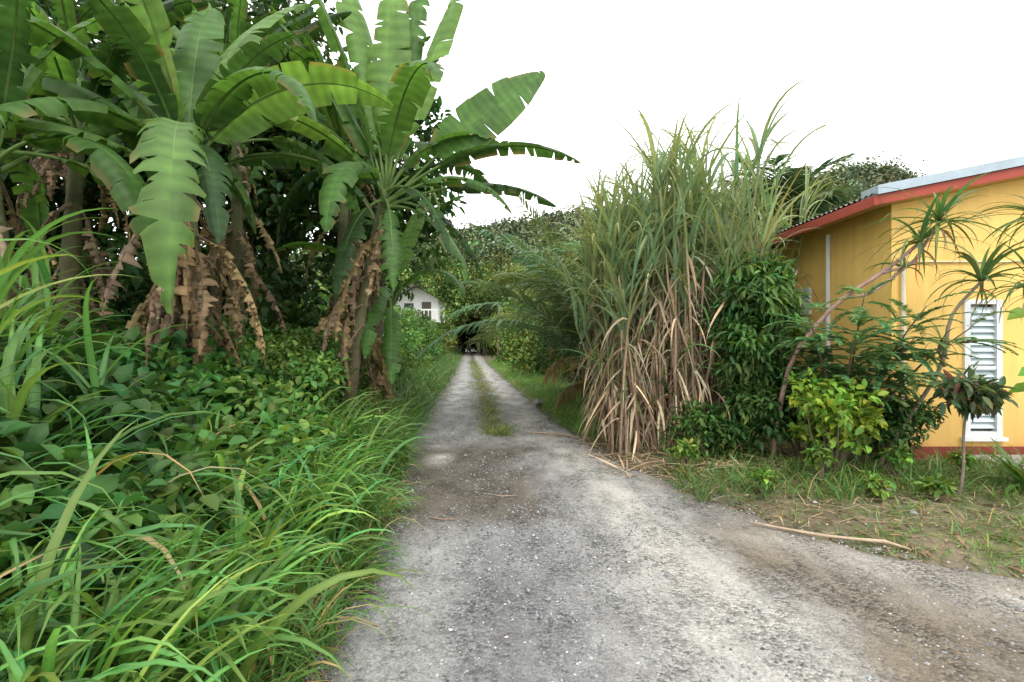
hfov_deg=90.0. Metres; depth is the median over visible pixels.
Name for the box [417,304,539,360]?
distant tree trunks
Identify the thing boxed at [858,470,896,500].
seedling
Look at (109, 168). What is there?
banana plant
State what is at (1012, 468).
spider lily
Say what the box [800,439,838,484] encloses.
seedling
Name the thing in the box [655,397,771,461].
dark shrub
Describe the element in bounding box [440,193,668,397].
coconut palm
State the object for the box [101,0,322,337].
banana plant
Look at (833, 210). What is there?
roof sheets
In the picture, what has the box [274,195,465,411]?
banana plant
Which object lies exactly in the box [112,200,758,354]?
background trees
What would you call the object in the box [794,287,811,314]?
side shutter
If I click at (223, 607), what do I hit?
guinea grass
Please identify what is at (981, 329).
window louvres
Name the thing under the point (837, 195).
coconut palm
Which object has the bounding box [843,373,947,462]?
dark shrub
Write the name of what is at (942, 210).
screw pine
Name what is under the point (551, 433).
fallen branch
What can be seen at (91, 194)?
broadleaf tree
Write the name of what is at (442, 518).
fallen branch
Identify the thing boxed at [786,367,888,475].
lime shrub
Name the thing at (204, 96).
banana plant
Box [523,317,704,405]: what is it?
roadside shrubs
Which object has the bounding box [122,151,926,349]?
forested hill
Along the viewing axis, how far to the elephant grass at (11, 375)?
3.32 m
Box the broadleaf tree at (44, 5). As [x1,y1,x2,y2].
[0,0,77,204]
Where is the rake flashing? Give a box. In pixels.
[861,156,1023,200]
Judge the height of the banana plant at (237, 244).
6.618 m
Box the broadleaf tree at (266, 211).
[139,0,366,322]
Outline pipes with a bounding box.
[826,234,1021,400]
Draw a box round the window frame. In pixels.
[960,299,1008,440]
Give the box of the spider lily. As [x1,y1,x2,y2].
[966,436,1023,496]
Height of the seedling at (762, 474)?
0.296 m
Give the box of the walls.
[706,178,1023,445]
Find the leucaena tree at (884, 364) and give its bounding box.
[760,279,1023,462]
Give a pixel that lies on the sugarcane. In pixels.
(682, 246)
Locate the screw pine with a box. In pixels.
[770,170,1023,467]
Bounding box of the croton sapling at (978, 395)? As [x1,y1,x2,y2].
[916,361,1018,494]
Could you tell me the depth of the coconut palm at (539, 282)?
10.67 m
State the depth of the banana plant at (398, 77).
7.26 m
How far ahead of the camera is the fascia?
6.47 m
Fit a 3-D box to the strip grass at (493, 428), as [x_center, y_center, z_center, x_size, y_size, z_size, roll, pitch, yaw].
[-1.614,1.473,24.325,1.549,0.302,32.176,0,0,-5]
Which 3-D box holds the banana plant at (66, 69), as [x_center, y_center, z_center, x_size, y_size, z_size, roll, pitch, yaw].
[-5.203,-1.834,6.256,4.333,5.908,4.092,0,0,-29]
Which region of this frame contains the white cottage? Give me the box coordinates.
[395,283,444,323]
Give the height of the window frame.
1.870 m
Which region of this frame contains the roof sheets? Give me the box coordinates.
[755,193,874,242]
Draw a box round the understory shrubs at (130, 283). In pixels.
[9,223,333,350]
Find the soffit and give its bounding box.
[708,176,1023,269]
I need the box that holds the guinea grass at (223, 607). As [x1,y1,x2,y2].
[0,357,439,681]
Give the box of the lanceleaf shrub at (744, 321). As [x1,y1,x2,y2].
[693,250,812,455]
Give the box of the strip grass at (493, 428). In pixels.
[466,361,532,436]
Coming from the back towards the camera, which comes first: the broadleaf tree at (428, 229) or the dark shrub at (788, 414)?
the broadleaf tree at (428, 229)
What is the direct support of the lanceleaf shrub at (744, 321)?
on the ground at (935, 528)
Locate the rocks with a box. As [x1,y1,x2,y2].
[533,397,917,513]
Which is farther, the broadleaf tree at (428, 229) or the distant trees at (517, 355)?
the distant trees at (517, 355)
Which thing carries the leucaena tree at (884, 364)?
on the ground at (935, 528)
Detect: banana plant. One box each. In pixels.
[0,0,157,353]
[0,0,255,331]
[0,0,393,380]
[10,3,176,291]
[84,0,374,349]
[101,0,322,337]
[242,6,473,343]
[259,0,580,412]
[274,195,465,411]
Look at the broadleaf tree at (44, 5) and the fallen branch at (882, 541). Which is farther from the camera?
the broadleaf tree at (44, 5)
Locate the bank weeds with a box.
[0,287,449,619]
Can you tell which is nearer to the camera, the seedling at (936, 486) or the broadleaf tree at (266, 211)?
the seedling at (936, 486)
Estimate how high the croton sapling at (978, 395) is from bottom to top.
1.354 m
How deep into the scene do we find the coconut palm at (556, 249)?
12.45 m
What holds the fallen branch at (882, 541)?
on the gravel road
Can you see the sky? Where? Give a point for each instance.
(939, 82)
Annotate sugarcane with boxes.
[538,78,865,461]
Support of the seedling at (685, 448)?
on the ground at (935, 528)
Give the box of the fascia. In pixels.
[750,166,1023,250]
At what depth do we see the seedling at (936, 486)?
4.92 m
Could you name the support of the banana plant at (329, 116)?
on the ground at (935, 528)
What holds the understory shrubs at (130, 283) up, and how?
on the ground at (935, 528)
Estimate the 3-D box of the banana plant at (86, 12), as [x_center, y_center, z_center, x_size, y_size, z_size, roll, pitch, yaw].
[-7.039,-2.291,8.159,3.291,6.574,4.454,0,0,-34]
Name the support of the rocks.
on the gravel road
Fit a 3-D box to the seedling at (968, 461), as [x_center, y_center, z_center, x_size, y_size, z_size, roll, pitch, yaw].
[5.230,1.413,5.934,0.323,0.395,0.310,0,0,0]
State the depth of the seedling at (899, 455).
5.68 m
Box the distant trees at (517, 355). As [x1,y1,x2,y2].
[224,260,576,374]
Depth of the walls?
6.80 m
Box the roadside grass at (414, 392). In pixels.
[331,351,466,480]
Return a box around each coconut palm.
[417,187,708,409]
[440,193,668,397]
[498,265,584,380]
[523,194,752,312]
[715,152,868,243]
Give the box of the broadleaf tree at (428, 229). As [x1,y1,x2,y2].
[275,65,467,393]
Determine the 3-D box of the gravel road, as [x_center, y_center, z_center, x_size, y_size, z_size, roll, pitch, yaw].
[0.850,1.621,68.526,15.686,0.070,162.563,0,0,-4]
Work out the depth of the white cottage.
38.00 m
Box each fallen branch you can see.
[428,516,455,519]
[529,432,579,437]
[749,521,909,549]
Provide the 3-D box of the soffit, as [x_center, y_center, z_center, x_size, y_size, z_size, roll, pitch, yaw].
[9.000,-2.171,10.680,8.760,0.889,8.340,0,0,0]
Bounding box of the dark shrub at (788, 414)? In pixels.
[724,352,873,458]
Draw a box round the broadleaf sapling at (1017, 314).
[1007,307,1023,392]
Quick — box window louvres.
[971,304,994,430]
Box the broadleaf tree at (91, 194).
[2,0,284,319]
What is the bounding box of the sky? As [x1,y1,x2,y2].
[17,0,1023,261]
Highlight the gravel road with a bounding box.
[315,350,1023,681]
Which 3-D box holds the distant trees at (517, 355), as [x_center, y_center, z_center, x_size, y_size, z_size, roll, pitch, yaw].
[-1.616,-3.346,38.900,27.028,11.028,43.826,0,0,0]
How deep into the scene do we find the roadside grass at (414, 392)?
10.80 m
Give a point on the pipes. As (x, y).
(828, 277)
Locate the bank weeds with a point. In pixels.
(289, 355)
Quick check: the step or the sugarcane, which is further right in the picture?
the step
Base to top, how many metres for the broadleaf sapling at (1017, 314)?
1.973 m
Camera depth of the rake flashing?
6.43 m
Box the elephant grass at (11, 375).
[0,208,191,454]
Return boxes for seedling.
[671,437,699,469]
[748,465,786,493]
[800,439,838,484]
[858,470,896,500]
[878,439,915,480]
[908,472,957,501]
[945,447,980,475]
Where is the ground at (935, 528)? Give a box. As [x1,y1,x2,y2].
[235,350,1023,681]
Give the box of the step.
[970,455,1023,466]
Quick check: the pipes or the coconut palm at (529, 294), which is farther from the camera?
the coconut palm at (529, 294)
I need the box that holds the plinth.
[861,443,1023,457]
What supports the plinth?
on the ground at (935, 528)

